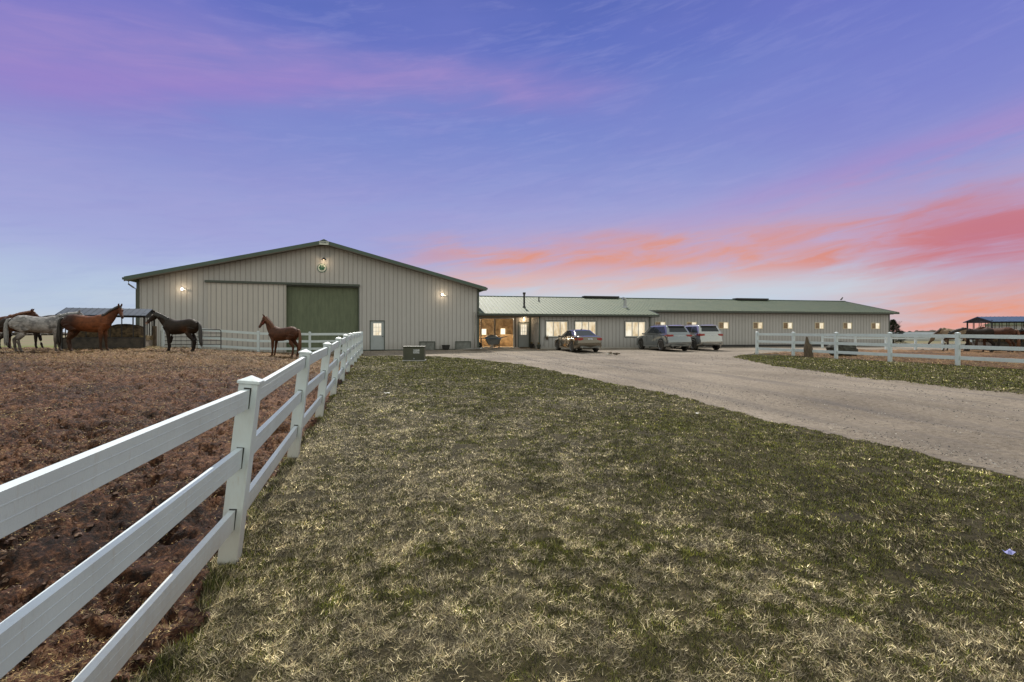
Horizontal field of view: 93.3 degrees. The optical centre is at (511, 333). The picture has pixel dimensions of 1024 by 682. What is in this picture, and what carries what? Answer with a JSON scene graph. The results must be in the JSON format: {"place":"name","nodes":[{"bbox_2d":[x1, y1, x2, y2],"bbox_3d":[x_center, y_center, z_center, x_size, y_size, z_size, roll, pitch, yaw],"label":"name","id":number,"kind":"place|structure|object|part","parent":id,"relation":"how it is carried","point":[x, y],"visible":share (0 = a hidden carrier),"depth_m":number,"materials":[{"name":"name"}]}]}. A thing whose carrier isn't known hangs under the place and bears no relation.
{"place":"outdoors","nodes":[
{"label":"outdoors","id":0,"kind":"place"},
{"bbox_2d":[1,343,370,347],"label":"grass field","id":1,"kind":"structure","parent":0,"point":[43,346],"depth_m":41.74,"materials":[{"name":"green plant"}]},
{"bbox_2d":[1,335,965,345],"bbox_3d":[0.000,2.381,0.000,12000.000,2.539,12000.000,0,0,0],"label":"ground","id":2,"kind":"structure","parent":0,"point":[28,340],"depth_m":145.70,"materials":[{"name":"brown soil"}]},
{"bbox_2d":[0,332,66,334],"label":"treeline","id":3,"kind":"object","parent":2,"relation":"on","point":[14,333],"visible":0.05,"depth_m":773.26,"materials":[{"name":"plant"}]},
{"bbox_2d":[122,241,487,351],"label":"barn","id":4,"kind":"structure","parent":2,"relation":"on","point":[381,303],"depth_m":32.66,"materials":[{"name":"beige metal"}]},
{"bbox_2d":[208,282,285,351],"bbox_3d":[-17.072,-0.980,31.264,4.520,4.460,0.095,0,0,-17],"label":"sliding door","id":5,"kind":"structure","parent":4,"relation":"in","point":[231,306],"depth_m":31.18,"materials":[{"name":"metal"}]},
{"bbox_2d":[317,264,325,271],"bbox_3d":[-12.835,-4.400,32.623,0.580,0.580,0.074,0,0,-17],"label":"clover sign","id":6,"kind":"object","parent":4,"relation":"attached to","point":[321,267],"visible":1,"depth_m":32.61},
{"bbox_2d":[286,286,357,351],"bbox_3d":[-12.874,-0.900,32.883,5.000,4.700,0.014,0,0,-17],"label":"inner door","id":7,"kind":"structure","parent":4,"relation":"in","point":[308,309],"depth_m":32.85,"materials":[{"name":"green metal"}]},
{"bbox_2d":[319,239,328,244],"bbox_3d":[-12.481,-6.060,32.062,0.580,0.380,0.047,0,0,-17],"label":"gable sign","id":8,"kind":"object","parent":4,"relation":"attached to","point":[323,242],"visible":1,"depth_m":32.04,"materials":[{"name":"white metal"}]},
{"bbox_2d":[371,321,383,349],"bbox_3d":[-9.410,0.154,33.767,0.912,1.981,0.100,0,0,-17],"label":"door","id":9,"kind":"structure","parent":4,"relation":"in","point":[377,327],"depth_m":33.78,"materials":[{"name":"grey metal"}]},
{"bbox_2d":[478,292,899,348],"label":"stable","id":10,"kind":"structure","parent":2,"relation":"on","point":[615,322],"depth_m":41.57,"materials":[{"name":"beige metal"}]},
{"bbox_2d":[519,323,528,346],"bbox_3d":[0.939,0.134,39.086,0.832,1.941,0.048,0,0,-10],"label":"door","id":11,"kind":"structure","parent":10,"relation":"in","point":[523,327],"depth_m":39.08,"materials":[{"name":"grey metal"}]},
{"bbox_2d":[545,320,567,337],"bbox_3d":[3.391,-0.315,36.704,1.824,1.290,0.085,0,0,-10],"label":"window","id":12,"kind":"structure","parent":10,"relation":"in","point":[553,328],"depth_m":36.68,"materials":[{"name":"grey glass"}]},
{"bbox_2d":[574,321,596,334],"bbox_3d":[5.625,-0.315,37.117,1.800,1.290,0.085,0,0,-10],"label":"window","id":13,"kind":"structure","parent":10,"relation":"in","point":[587,325],"depth_m":37.13,"materials":[{"name":"grey glass"}]},
{"bbox_2d":[624,321,645,336],"bbox_3d":[9.647,-0.315,37.862,1.800,1.290,0.085,0,0,-10],"label":"window","id":14,"kind":"structure","parent":10,"relation":"in","point":[631,328],"depth_m":37.85,"materials":[{"name":"grey glass"}]},
{"bbox_2d":[655,322,665,325],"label":"window","id":15,"kind":"structure","parent":10,"relation":"in","point":[656,323],"depth_m":40.24,"materials":[{"name":"grey glass"}]},
{"bbox_2d":[718,322,728,328],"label":"window","id":16,"kind":"structure","parent":10,"relation":"in","point":[721,325],"depth_m":41.28,"materials":[{"name":"grey glass"}]},
{"bbox_2d":[753,322,762,328],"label":"window","id":17,"kind":"structure","parent":10,"relation":"in","point":[756,325],"depth_m":41.88,"materials":[{"name":"grey glass"}]},
{"bbox_2d":[783,322,792,328],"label":"window","id":18,"kind":"structure","parent":10,"relation":"in","point":[786,325],"depth_m":42.43,"materials":[{"name":"grey glass"}]},
{"bbox_2d":[815,322,823,328],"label":"window","id":19,"kind":"structure","parent":10,"relation":"in","point":[818,325],"depth_m":43.00,"materials":[{"name":"grey glass"}]},
{"bbox_2d":[843,323,851,328],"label":"window","id":20,"kind":"structure","parent":10,"relation":"in","point":[845,325],"depth_m":43.54,"materials":[{"name":"grey glass"}]},
{"bbox_2d":[871,323,879,328],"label":"window","id":21,"kind":"structure","parent":10,"relation":"in","point":[873,325],"depth_m":44.08,"materials":[{"name":"grey glass"}]},
{"bbox_2d":[821,336,972,349],"bbox_3d":[34.053,0.752,35.665,19.928,1.165,2.472,0,0,7],"label":"rail fence","id":22,"kind":"object","parent":2,"relation":"on","point":[886,341],"visible":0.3,"depth_m":35.34,"materials":[{"name":"white plastic"}]},
{"bbox_2d":[890,319,909,343],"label":"evergreen tree","id":23,"kind":"object","parent":2,"relation":"on","point":[893,328],"visible":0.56,"depth_m":55.10,"materials":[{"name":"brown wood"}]},
{"bbox_2d":[904,330,935,331],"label":"treeline","id":24,"kind":"object","parent":2,"relation":"on","point":[923,331],"visible":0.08,"depth_m":674.33,"materials":[{"name":"plant"}]},
{"bbox_2d":[962,326,1019,351],"bbox_3d":[31.447,0.385,31.788,0.624,1.695,2.846,0,0,-28],"label":"horse","id":25,"kind":"object","parent":2,"relation":"on","point":[1005,331],"visible":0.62,"depth_m":30.95},
{"bbox_2d":[963,316,1023,350],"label":"hay feeder","id":26,"kind":"object","parent":2,"relation":"on","point":[1006,320],"visible":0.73,"depth_m":33.57,"materials":[{"name":"metal"}]},
{"bbox_2d":[978,339,1016,341],"bbox_3d":[34.242,0.414,34.172,1.764,1.139,1.234,0,0,14],"label":"hay bale","id":27,"kind":"object","parent":26,"relation":"in","point":[995,340],"visible":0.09,"depth_m":33.67},
{"bbox_2d":[984,323,1022,329],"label":"shed","id":28,"kind":"structure","parent":2,"relation":"on","point":[1002,325],"depth_m":62.97,"materials":[{"name":"metal"}]},
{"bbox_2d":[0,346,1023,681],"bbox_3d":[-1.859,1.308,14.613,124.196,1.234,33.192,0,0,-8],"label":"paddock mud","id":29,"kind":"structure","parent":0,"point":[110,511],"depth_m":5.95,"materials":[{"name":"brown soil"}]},
{"bbox_2d":[0,309,38,348],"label":"horse","id":30,"kind":"object","parent":29,"relation":"on","point":[31,312],"visible":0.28,"depth_m":24.05},
{"bbox_2d":[0,315,55,348],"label":"horse","id":31,"kind":"object","parent":29,"relation":"on","point":[36,334],"visible":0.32,"depth_m":23.43},
{"bbox_2d":[3,310,84,351],"bbox_3d":[-20.049,-0.115,20.976,2.808,1.850,0.607,0,0,-42],"label":"horse","id":32,"kind":"object","parent":29,"relation":"on","point":[23,325],"visible":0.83,"depth_m":20.43},
{"bbox_2d":[56,304,123,350],"bbox_3d":[-18.528,-0.261,21.339,2.568,2.136,0.651,0,0,-16],"label":"horse","id":33,"kind":"object","parent":29,"relation":"on","point":[74,325],"visible":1,"depth_m":21.16},
{"bbox_2d":[55,307,154,348],"bbox_3d":[-20.150,-0.178,24.250,3.490,2.164,2.160,0,0,-22],"label":"hay feeder","id":34,"kind":"object","parent":29,"relation":"on","point":[112,343],"visible":0.55,"depth_m":23.71,"materials":[{"name":"metal"}]},
{"bbox_2d":[67,331,97,336],"bbox_3d":[-20.935,0.003,23.936,1.365,1.148,1.236,0,0,-22],"label":"hay bale","id":35,"kind":"object","parent":34,"relation":"in","point":[89,334],"visible":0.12,"depth_m":23.44},
{"bbox_2d":[108,324,143,336],"bbox_3d":[-19.550,0.053,24.500,1.365,1.059,1.141,0,0,-22],"label":"hay bale","id":36,"kind":"object","parent":34,"relation":"in","point":[127,330],"visible":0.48,"depth_m":24.14},
{"bbox_2d":[135,334,152,339],"bbox_3d":[-18.793,0.177,24.820,0.655,0.353,1.685,0,0,-25],"label":"loose hay","id":37,"kind":"object","parent":34,"relation":"in","point":[149,337],"visible":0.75,"depth_m":24.59},
{"bbox_2d":[152,326,156,345],"bbox_3d":[-18.750,0.253,25.350,0.170,1.250,0.170,0,0,-17],"label":"wooden post","id":38,"kind":"object","parent":29,"relation":"on","point":[154,331],"visible":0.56,"depth_m":25.28,"materials":[{"name":"brown wood"}]},
{"bbox_2d":[145,345,166,348],"bbox_3d":[-18.214,0.716,24.471,1.535,0.272,1.341,0,0,0],"label":"hay heap","id":39,"kind":"object","parent":29,"relation":"on","point":[154,347],"visible":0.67,"depth_m":24.34,"materials":[{"name":"beige plant"}]},
{"bbox_2d":[161,326,164,347],"bbox_3d":[-18.350,0.254,25.400,0.120,1.250,0.120,0,0,-17],"label":"gate post","id":40,"kind":"object","parent":29,"relation":"on","point":[162,337],"visible":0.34,"depth_m":25.34,"materials":[{"name":"white plastic"}]},
{"bbox_2d":[145,310,202,351],"bbox_3d":[-15.690,-0.110,22.697,2.755,1.945,0.620,0,0,4],"label":"horse","id":41,"kind":"object","parent":29,"relation":"on","point":[187,327],"visible":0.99,"depth_m":22.51},
{"bbox_2d":[0,332,362,681],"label":"rail fence","id":42,"kind":"object","parent":29,"relation":"on","point":[36,621],"visible":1,"depth_m":2.27,"materials":[{"name":"white plastic"}]},
{"bbox_2d":[165,329,220,348],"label":"pipe gate","id":43,"kind":"structure","parent":29,"relation":"on","point":[203,340],"depth_m":25.99,"materials":[{"name":"white metal"}]},
{"bbox_2d":[198,328,348,351],"bbox_3d":[-13.311,0.519,28.093,8.602,1.771,0.147,0,0,-17],"label":"rail fence","id":44,"kind":"object","parent":29,"relation":"on","point":[258,341],"visible":0.71,"depth_m":27.65,"materials":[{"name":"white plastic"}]},
{"bbox_2d":[259,314,301,356],"bbox_3d":[-11.421,0.115,23.930,2.277,2.102,0.578,0,0,14],"label":"horse","id":45,"kind":"object","parent":29,"relation":"on","point":[291,334],"visible":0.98,"depth_m":23.73},
{"bbox_2d":[825,341,857,355],"bbox_3d":[18.606,0.886,27.233,1.717,0.904,1.092,0,0,0],"label":"car","id":46,"kind":"object","parent":29,"relation":"on","point":[853,348],"visible":0.48,"depth_m":26.83,"materials":[{"name":"black metal"}]},
{"bbox_2d":[928,328,977,350],"bbox_3d":[30.052,0.416,32.989,0.594,1.607,2.570,0,0,-38],"label":"horse","id":47,"kind":"object","parent":29,"relation":"on","point":[942,330],"visible":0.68,"depth_m":33.14},
{"bbox_2d":[943,327,1000,351],"bbox_3d":[30.632,0.416,32.225,2.790,1.623,0.594,0,0,40],"label":"horse","id":48,"kind":"object","parent":29,"relation":"on","point":[987,331],"visible":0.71,"depth_m":31.86},
{"bbox_2d":[0,0,1023,332],"label":"sky","id":49,"kind":"structure","parent":0,"point":[863,152],"materials":[{"name":"blue"}]},
{"bbox_2d":[113,353,1023,681],"bbox_3d":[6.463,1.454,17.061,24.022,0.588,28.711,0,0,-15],"label":"grass","id":50,"kind":"structure","parent":0,"point":[227,576],"depth_m":3.68,"materials":[{"name":"green plant"}]},
{"bbox_2d":[402,346,425,360],"bbox_3d":[-4.553,0.997,22.575,1.040,0.790,0.850,0,0,-6],"label":"utility box","id":51,"kind":"object","parent":50,"relation":"on","point":[414,353],"visible":0.88,"depth_m":22.19,"materials":[{"name":"metal"}]},
{"bbox_2d":[804,337,813,356],"bbox_3d":[15.798,0.751,25.785,0.521,1.150,0.431,0,0,0],"label":"tree stump","id":52,"kind":"object","parent":50,"relation":"on","point":[808,349],"visible":0.94,"depth_m":25.64,"materials":[{"name":"brown wood"}]},
{"bbox_2d":[755,332,1023,365],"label":"rail fence","id":53,"kind":"object","parent":50,"relation":"on","point":[958,347],"visible":0.98,"depth_m":21.35,"materials":[{"name":"white plastic"}]},
{"bbox_2d":[1003,549,1017,554],"bbox_3d":[3.646,1.601,3.540,0.086,0.025,0.048,0,0,0],"label":"scrap","id":54,"kind":"object","parent":50,"relation":"on","point":[1010,551],"visible":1,"depth_m":3.53,"materials":[{"name":"white paper"}]},
{"bbox_2d":[265,344,1023,478],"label":"gravel drive","id":55,"kind":"structure","parent":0,"point":[822,394],"depth_m":11.23,"materials":[{"name":"grey gravel"}]},
{"bbox_2d":[442,345,449,349],"bbox_3d":[-4.756,1.019,34.733,0.626,0.340,0.620,0,0,0],"label":"feed tub","id":56,"kind":"object","parent":55,"relation":"on","point":[445,347],"visible":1,"depth_m":34.51,"materials":[{"name":"black plastic"}]},
{"bbox_2d":[466,347,486,349],"bbox_3d":[-2.630,1.093,34.762,1.828,0.145,1.045,0,0,-10],"label":"board pile","id":57,"kind":"object","parent":55,"relation":"on","point":[475,348],"visible":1,"depth_m":34.43,"materials":[{"name":"grey wood"}]},
{"bbox_2d":[479,335,506,347],"bbox_3d":[-1.552,0.637,36.990,2.369,1.050,1.092,0,0,0],"label":"muck cart","id":58,"kind":"object","parent":55,"relation":"on","point":[492,339],"visible":0.8,"depth_m":36.67,"materials":[{"name":"grey plastic"}]},
{"bbox_2d":[554,329,601,351],"bbox_3d":[4.437,0.461,33.234,2.176,1.540,4.882,0,0,-14],"label":"car","id":59,"kind":"object","parent":55,"relation":"on","point":[578,339],"visible":0.99,"depth_m":31.61,"materials":[{"name":"grey metal"}]},
{"bbox_3d":[4.779,0.007,31.865,1.305,0.369,0.655,0,0,-14],"label":"rear window","id":60,"kind":"part","parent":59,"relation":"part of","materials":[{"name":"grey glass"}]},
{"bbox_2d":[636,325,691,350],"bbox_3d":[10.831,0.315,34.840,2.296,1.801,4.982,0,0,-12],"label":"car","id":61,"kind":"object","parent":55,"relation":"on","point":[661,337],"visible":0.98,"depth_m":33.01,"materials":[{"name":"silver paint"}]},
{"bbox_3d":[10.171,-0.213,34.072,0.151,0.450,0.878,0,0,-13],"label":"side window","id":62,"kind":"part","parent":61,"relation":"part of","materials":[{"name":"black glass"}]},
{"bbox_3d":[10.364,-0.213,33.199,0.151,0.450,0.909,0,0,-12],"label":"side window","id":63,"kind":"part","parent":61,"relation":"part of","materials":[{"name":"black glass"}]},
{"bbox_3d":[11.262,-0.271,32.895,1.359,0.388,0.282,0,0,-13],"label":"rear window","id":64,"kind":"part","parent":61,"relation":"part of","materials":[{"name":"black glass"}]},
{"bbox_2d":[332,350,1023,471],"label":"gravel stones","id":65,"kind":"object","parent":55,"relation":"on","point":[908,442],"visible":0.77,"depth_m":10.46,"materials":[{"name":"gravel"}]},
{"bbox_2d":[670,324,722,349],"bbox_3d":[13.518,0.291,35.953,2.276,1.821,4.812,0,0,-11],"label":"car","id":66,"kind":"object","parent":55,"relation":"on","point":[707,335],"visible":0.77,"depth_m":33.91,"materials":[{"name":"silver metal"}]},
{"bbox_3d":[13.007,-0.255,34.320,0.136,0.436,0.868,0,0,-11],"label":"side window","id":67,"kind":"part","parent":66,"relation":"part of","materials":[{"name":"black glass"}]},
{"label":"rear window","id":68,"kind":"part","parent":66,"relation":"part of","materials":[{"name":"black glass"}]},
{"bbox_2d":[894,332,940,340],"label":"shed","id":69,"kind":"structure","parent":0,"point":[919,337],"depth_m":160.00,"materials":[{"name":"metal"}]}
]}

